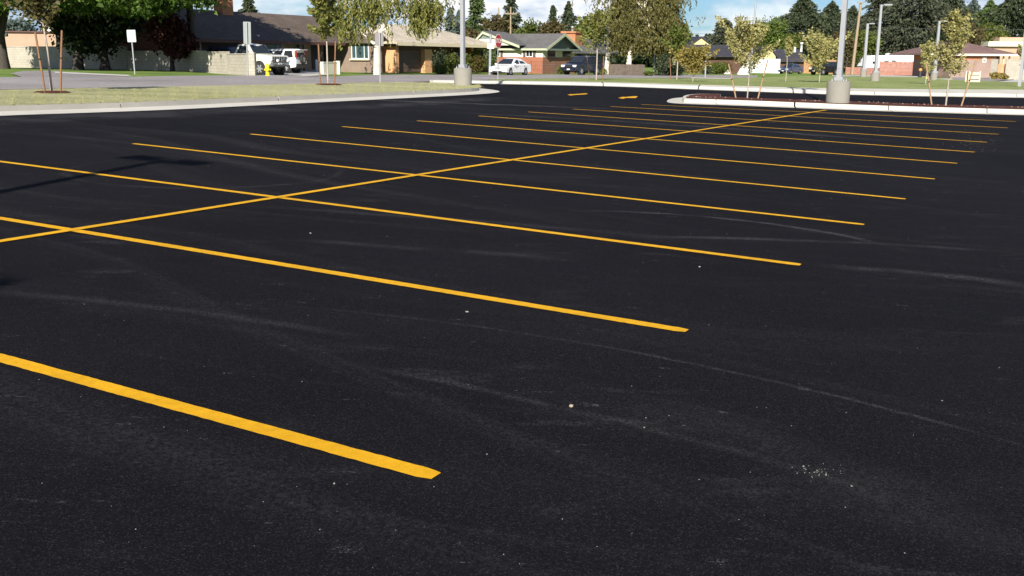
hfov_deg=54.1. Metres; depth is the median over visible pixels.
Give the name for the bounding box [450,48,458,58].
window
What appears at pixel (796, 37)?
tree
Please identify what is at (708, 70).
shrub
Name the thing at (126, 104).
kerb
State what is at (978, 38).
tree
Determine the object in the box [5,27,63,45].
tan building
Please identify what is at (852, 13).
conifer
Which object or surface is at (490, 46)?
signpost
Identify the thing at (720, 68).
shrub
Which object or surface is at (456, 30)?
conifer
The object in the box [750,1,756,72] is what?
metal pole
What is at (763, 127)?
parking line
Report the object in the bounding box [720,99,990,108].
back kerb
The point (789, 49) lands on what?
young tree
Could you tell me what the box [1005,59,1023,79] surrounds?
enclosure wall
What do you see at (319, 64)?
wooden stake
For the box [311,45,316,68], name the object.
door
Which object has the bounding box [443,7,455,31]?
conifer
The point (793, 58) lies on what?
yellow gable house
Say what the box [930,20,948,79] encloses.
lamp post
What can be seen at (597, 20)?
young tree
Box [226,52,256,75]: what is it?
garden wall
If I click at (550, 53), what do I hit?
window
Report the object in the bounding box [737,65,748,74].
gravel heap
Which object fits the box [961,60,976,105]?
wooden stake
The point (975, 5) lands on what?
conifer
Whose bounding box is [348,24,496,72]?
cream roof house
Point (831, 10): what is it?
conifer
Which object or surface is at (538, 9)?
sky
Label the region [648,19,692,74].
shade tree
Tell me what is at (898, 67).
board fence
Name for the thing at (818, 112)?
parking line
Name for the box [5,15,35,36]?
distant tree
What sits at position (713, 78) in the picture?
gutter strip
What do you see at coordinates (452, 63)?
shrub
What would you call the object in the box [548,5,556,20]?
conifer
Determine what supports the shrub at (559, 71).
on the ground at (8, 72)
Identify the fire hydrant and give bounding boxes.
[264,63,270,75]
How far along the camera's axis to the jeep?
74.43 m
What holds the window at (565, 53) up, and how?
in the green gable house at (544, 52)
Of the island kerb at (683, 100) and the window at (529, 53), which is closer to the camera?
the island kerb at (683, 100)
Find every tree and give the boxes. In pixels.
[0,0,225,69]
[0,8,11,68]
[1,0,67,92]
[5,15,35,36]
[36,1,149,69]
[106,0,231,50]
[141,12,206,70]
[306,0,346,84]
[318,0,459,74]
[465,27,479,53]
[478,13,514,64]
[512,17,541,33]
[537,19,566,33]
[571,0,705,64]
[573,13,595,39]
[576,7,617,79]
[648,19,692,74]
[659,23,692,78]
[666,43,720,81]
[715,14,780,97]
[749,15,768,52]
[760,16,793,48]
[778,33,802,49]
[784,36,797,81]
[798,26,851,81]
[825,27,858,71]
[850,26,882,66]
[919,40,939,83]
[926,27,947,42]
[928,8,976,105]
[929,7,988,45]
[979,21,1015,41]
[1016,43,1023,68]
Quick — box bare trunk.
[604,2,613,73]
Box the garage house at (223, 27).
[116,0,386,72]
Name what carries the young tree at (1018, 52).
on the lawn at (858, 82)
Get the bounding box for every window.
[265,44,276,48]
[322,45,326,61]
[349,43,369,59]
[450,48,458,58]
[526,50,532,56]
[548,51,554,56]
[563,51,570,56]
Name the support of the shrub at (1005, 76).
on the ground at (8, 72)
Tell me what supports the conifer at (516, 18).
on the ground at (8, 72)
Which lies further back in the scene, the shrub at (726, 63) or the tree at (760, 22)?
the tree at (760, 22)
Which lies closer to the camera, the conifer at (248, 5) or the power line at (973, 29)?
the conifer at (248, 5)
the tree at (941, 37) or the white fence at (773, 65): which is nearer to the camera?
the white fence at (773, 65)
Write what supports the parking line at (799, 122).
on the parking lot
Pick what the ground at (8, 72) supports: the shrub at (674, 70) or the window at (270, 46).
the shrub at (674, 70)
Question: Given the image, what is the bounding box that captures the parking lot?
[0,84,1023,575]
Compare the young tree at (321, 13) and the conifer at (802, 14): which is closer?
the young tree at (321, 13)
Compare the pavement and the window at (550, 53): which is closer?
the window at (550, 53)
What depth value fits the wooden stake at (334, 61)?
40.00 m
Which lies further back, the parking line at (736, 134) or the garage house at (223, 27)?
the garage house at (223, 27)
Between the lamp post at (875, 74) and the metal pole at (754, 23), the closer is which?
the lamp post at (875, 74)
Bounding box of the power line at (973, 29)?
[881,27,1023,29]
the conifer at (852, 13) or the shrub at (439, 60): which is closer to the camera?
the shrub at (439, 60)
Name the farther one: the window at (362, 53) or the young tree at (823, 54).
the window at (362, 53)
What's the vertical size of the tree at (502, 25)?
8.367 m
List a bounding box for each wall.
[6,46,127,69]
[126,51,229,73]
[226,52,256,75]
[320,61,340,73]
[990,59,998,78]
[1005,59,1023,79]
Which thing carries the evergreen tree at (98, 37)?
on the ground at (8, 72)
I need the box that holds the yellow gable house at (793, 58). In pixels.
[747,42,807,72]
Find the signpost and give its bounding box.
[487,34,493,74]
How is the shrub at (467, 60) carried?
on the ground at (8, 72)
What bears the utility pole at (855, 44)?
on the ground at (8, 72)
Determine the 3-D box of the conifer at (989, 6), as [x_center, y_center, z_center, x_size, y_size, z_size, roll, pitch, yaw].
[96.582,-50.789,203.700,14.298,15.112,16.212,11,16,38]
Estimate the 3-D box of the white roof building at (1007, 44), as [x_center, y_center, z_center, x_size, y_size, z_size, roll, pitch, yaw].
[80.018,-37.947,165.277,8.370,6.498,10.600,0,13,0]
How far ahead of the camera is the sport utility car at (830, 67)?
135.99 m
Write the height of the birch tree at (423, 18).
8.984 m
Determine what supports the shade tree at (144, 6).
on the ground at (8, 72)
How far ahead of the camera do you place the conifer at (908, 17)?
186.73 m
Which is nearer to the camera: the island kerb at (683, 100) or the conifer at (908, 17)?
the island kerb at (683, 100)
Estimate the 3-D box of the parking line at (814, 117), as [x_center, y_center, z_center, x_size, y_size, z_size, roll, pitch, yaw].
[8.609,-5.250,30.676,11.855,0.300,0.112,6,14,24]
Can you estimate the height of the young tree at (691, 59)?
2.374 m
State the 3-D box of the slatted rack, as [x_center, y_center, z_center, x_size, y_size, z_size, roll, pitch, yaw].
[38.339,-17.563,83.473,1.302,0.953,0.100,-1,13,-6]
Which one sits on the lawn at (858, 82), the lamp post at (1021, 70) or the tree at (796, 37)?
the lamp post at (1021, 70)
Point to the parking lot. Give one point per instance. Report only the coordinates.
(708, 434)
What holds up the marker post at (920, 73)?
on the lawn at (858, 82)
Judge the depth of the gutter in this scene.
27.60 m
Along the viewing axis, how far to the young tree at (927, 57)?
63.29 m
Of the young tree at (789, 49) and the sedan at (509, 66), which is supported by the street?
the sedan at (509, 66)
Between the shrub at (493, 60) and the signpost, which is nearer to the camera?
the signpost
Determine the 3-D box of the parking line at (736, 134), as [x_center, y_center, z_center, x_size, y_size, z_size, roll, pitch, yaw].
[4.242,-3.657,23.448,12.158,0.306,0.111,8,15,31]
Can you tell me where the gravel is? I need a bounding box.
[38,129,995,567]
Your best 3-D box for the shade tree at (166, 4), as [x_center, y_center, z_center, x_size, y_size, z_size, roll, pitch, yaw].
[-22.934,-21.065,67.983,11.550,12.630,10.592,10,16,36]
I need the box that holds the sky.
[8,0,1019,38]
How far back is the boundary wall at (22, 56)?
80.52 m
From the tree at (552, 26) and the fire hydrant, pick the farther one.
the tree at (552, 26)
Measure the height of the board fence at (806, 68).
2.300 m
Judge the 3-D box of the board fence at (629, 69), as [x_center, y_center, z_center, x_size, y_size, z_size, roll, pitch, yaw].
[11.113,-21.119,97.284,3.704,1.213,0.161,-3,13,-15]
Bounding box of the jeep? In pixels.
[268,49,306,72]
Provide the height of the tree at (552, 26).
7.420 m
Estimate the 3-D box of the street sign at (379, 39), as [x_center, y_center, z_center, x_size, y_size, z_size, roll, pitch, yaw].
[-5.779,-10.020,43.797,0.366,2.242,0.083,-1,13,-5]
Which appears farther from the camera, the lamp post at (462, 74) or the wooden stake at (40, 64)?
the lamp post at (462, 74)
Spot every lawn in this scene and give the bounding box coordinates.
[0,82,466,105]
[490,76,1023,89]
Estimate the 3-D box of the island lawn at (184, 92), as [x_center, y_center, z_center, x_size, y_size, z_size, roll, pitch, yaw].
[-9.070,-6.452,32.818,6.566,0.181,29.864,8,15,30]
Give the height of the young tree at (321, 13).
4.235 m
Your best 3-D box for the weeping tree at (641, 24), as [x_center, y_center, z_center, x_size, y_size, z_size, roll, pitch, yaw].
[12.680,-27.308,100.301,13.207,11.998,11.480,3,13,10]
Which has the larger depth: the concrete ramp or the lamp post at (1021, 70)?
the concrete ramp
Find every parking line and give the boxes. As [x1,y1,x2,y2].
[0,161,800,264]
[0,217,688,331]
[0,353,440,478]
[133,143,863,224]
[253,134,905,198]
[342,126,933,178]
[426,121,950,162]
[485,116,969,151]
[536,112,978,141]
[579,109,988,133]
[610,106,1002,127]
[641,104,1015,121]
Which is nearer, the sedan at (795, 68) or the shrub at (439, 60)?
the shrub at (439, 60)
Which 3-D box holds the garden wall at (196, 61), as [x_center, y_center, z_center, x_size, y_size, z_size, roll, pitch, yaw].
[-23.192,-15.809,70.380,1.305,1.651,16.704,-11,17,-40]
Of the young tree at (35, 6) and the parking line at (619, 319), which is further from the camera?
the young tree at (35, 6)
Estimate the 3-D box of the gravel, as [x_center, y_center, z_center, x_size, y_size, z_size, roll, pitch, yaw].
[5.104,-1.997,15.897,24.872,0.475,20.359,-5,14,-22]
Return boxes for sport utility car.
[561,56,602,74]
[809,62,836,74]
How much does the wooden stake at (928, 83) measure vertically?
1.670 m
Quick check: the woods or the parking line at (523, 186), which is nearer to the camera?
the parking line at (523, 186)
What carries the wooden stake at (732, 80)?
on the mulch bed
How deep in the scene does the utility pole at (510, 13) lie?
130.22 m
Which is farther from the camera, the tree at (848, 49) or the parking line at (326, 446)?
the tree at (848, 49)
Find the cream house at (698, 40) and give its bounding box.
[668,36,711,64]
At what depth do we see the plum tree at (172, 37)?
68.73 m
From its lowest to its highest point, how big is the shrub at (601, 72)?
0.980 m
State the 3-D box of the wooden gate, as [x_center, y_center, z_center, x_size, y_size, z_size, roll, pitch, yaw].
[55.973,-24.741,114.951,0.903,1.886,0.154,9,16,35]
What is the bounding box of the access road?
[950,77,1012,80]
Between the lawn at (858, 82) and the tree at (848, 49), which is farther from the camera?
the tree at (848, 49)
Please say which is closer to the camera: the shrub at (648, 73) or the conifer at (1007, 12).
the shrub at (648, 73)
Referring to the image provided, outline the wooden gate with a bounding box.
[997,64,1005,78]
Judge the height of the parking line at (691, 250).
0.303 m
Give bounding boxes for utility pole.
[505,7,516,33]
[850,1,864,74]
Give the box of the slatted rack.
[965,71,980,81]
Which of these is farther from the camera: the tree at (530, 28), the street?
the tree at (530, 28)
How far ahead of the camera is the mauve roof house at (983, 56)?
129.09 m
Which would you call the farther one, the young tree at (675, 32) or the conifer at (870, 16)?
the conifer at (870, 16)
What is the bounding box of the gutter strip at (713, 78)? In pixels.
[691,77,730,78]
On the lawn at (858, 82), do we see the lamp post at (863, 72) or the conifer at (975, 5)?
the lamp post at (863, 72)
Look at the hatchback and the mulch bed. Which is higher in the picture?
the hatchback
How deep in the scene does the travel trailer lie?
150.85 m
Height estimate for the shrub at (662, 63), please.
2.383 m
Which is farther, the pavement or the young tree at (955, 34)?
the pavement
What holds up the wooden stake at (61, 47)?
on the island lawn at (184, 92)
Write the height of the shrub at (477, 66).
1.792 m
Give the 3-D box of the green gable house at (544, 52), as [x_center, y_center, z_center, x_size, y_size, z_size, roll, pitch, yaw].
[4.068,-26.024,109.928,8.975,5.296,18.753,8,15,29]
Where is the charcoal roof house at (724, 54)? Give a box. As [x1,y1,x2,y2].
[674,45,750,73]
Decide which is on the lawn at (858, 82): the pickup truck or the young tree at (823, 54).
the young tree at (823, 54)
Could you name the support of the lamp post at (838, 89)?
on the mulch bed
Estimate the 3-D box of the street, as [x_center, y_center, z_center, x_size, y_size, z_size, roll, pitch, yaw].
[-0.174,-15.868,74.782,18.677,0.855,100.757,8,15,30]
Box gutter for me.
[0,88,499,115]
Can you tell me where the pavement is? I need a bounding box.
[832,75,929,76]
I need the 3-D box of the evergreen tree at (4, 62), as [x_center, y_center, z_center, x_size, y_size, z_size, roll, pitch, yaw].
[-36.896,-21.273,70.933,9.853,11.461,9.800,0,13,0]
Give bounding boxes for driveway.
[269,70,326,75]
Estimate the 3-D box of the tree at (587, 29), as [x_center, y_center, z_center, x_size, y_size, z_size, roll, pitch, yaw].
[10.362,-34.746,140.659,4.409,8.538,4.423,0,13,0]
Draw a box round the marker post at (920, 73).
[918,68,921,76]
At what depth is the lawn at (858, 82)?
63.77 m
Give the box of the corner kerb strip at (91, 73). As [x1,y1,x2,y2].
[54,71,128,75]
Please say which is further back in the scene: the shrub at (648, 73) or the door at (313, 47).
the shrub at (648, 73)
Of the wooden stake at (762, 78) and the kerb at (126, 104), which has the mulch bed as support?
the wooden stake at (762, 78)
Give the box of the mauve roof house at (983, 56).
[889,41,1017,77]
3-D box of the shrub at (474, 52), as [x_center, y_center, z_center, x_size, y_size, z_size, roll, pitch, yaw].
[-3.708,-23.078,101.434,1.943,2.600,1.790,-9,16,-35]
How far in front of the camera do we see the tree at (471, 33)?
113.82 m
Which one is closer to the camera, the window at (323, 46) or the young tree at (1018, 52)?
the young tree at (1018, 52)
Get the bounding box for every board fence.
[609,64,644,74]
[803,60,835,73]
[845,67,878,74]
[879,61,912,74]
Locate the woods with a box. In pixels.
[28,22,909,67]
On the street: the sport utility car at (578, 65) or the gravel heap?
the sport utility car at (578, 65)
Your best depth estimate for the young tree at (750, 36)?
38.06 m
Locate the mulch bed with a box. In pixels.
[686,94,1023,108]
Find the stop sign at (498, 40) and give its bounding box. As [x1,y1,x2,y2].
[495,34,501,78]
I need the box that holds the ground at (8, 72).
[0,64,1006,88]
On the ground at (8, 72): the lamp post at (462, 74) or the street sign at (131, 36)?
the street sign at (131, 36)
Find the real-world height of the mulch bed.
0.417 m
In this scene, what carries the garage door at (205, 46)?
in the garage house at (223, 27)
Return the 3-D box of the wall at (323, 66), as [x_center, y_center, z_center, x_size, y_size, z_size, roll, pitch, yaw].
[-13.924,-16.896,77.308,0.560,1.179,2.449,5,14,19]
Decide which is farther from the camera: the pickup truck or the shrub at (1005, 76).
the shrub at (1005, 76)
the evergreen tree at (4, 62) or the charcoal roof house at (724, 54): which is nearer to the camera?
the evergreen tree at (4, 62)
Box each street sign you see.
[127,30,135,73]
[243,22,250,75]
[375,32,383,81]
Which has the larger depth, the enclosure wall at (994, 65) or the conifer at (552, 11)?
the conifer at (552, 11)
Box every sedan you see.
[489,58,530,74]
[778,64,803,73]
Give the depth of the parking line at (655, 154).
17.88 m
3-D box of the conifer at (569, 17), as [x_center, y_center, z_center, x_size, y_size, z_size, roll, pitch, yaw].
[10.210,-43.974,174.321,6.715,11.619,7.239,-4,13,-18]
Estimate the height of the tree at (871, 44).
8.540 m
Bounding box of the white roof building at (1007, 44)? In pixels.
[981,37,1022,72]
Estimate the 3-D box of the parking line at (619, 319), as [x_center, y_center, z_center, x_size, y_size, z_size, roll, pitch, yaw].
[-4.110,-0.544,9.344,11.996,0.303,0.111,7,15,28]
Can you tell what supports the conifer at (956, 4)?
on the ground at (8, 72)
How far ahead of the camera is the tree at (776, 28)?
192.65 m
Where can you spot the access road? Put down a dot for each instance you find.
(963, 78)
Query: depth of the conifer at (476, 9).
152.00 m
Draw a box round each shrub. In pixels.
[427,48,449,68]
[432,64,448,73]
[442,52,459,73]
[458,53,472,67]
[467,47,482,70]
[469,55,486,73]
[483,48,498,73]
[556,65,562,73]
[599,68,606,74]
[643,71,654,75]
[652,52,673,75]
[664,63,684,75]
[700,66,712,73]
[707,62,730,73]
[714,61,733,73]
[989,72,1005,78]
[1000,74,1008,78]
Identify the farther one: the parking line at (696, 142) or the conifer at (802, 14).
the conifer at (802, 14)
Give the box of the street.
[0,71,756,88]
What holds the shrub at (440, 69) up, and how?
on the ground at (8, 72)
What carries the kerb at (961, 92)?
on the parking lot
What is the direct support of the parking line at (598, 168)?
on the parking lot
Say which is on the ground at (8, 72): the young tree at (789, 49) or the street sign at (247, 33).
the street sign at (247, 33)
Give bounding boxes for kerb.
[0,87,478,110]
[430,80,1023,97]
[667,94,1023,114]
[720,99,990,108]
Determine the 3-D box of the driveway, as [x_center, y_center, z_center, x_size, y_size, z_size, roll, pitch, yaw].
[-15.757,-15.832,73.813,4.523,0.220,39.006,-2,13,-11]
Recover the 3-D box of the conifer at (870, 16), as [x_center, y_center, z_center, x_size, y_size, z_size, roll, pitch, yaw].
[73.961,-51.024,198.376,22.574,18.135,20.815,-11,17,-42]
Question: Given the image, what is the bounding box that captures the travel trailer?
[857,53,913,74]
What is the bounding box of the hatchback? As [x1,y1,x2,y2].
[209,46,236,53]
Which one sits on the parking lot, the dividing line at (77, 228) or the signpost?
the dividing line at (77, 228)
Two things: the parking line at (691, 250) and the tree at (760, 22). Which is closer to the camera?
the parking line at (691, 250)
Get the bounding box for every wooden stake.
[34,32,45,90]
[60,30,62,90]
[318,44,320,83]
[334,41,335,82]
[728,64,735,96]
[757,60,768,97]
[925,63,931,104]
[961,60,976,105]
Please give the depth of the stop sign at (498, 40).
62.34 m
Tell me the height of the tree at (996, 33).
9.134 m
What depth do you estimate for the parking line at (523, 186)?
13.07 m
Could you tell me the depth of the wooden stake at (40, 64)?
28.28 m
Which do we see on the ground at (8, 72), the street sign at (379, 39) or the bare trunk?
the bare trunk
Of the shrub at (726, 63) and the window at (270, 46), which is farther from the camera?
the shrub at (726, 63)
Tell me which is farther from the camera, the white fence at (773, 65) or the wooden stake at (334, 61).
the white fence at (773, 65)
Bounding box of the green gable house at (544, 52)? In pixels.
[475,26,619,73]
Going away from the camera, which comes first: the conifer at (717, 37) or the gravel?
the gravel
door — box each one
[201,42,255,51]
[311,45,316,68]
[399,49,420,71]
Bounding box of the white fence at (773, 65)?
[746,59,779,72]
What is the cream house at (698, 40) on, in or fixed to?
on the ground at (8, 72)
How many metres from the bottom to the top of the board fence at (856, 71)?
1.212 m
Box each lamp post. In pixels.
[454,0,471,85]
[826,0,850,103]
[859,23,874,76]
[870,4,892,80]
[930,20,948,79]
[1018,37,1023,85]
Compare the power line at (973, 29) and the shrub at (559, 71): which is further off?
the power line at (973, 29)
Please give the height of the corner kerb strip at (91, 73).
0.143 m
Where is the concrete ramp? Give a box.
[999,80,1023,81]
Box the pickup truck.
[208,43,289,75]
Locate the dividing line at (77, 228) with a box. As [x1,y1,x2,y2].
[0,110,823,241]
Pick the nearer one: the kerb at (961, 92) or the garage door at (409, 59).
the kerb at (961, 92)
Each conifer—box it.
[237,0,258,12]
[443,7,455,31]
[450,10,465,34]
[465,0,489,30]
[499,0,522,33]
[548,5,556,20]
[558,1,577,30]
[705,18,745,46]
[756,0,844,71]
[815,0,854,70]
[835,0,916,72]
[846,5,862,33]
[873,0,953,71]
[918,0,978,43]
[967,0,981,25]
[973,0,1002,27]
[981,0,1023,36]
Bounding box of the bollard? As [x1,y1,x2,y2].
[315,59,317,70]
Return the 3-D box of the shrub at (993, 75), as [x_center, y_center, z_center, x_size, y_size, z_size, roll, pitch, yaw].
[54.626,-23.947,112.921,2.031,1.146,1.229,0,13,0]

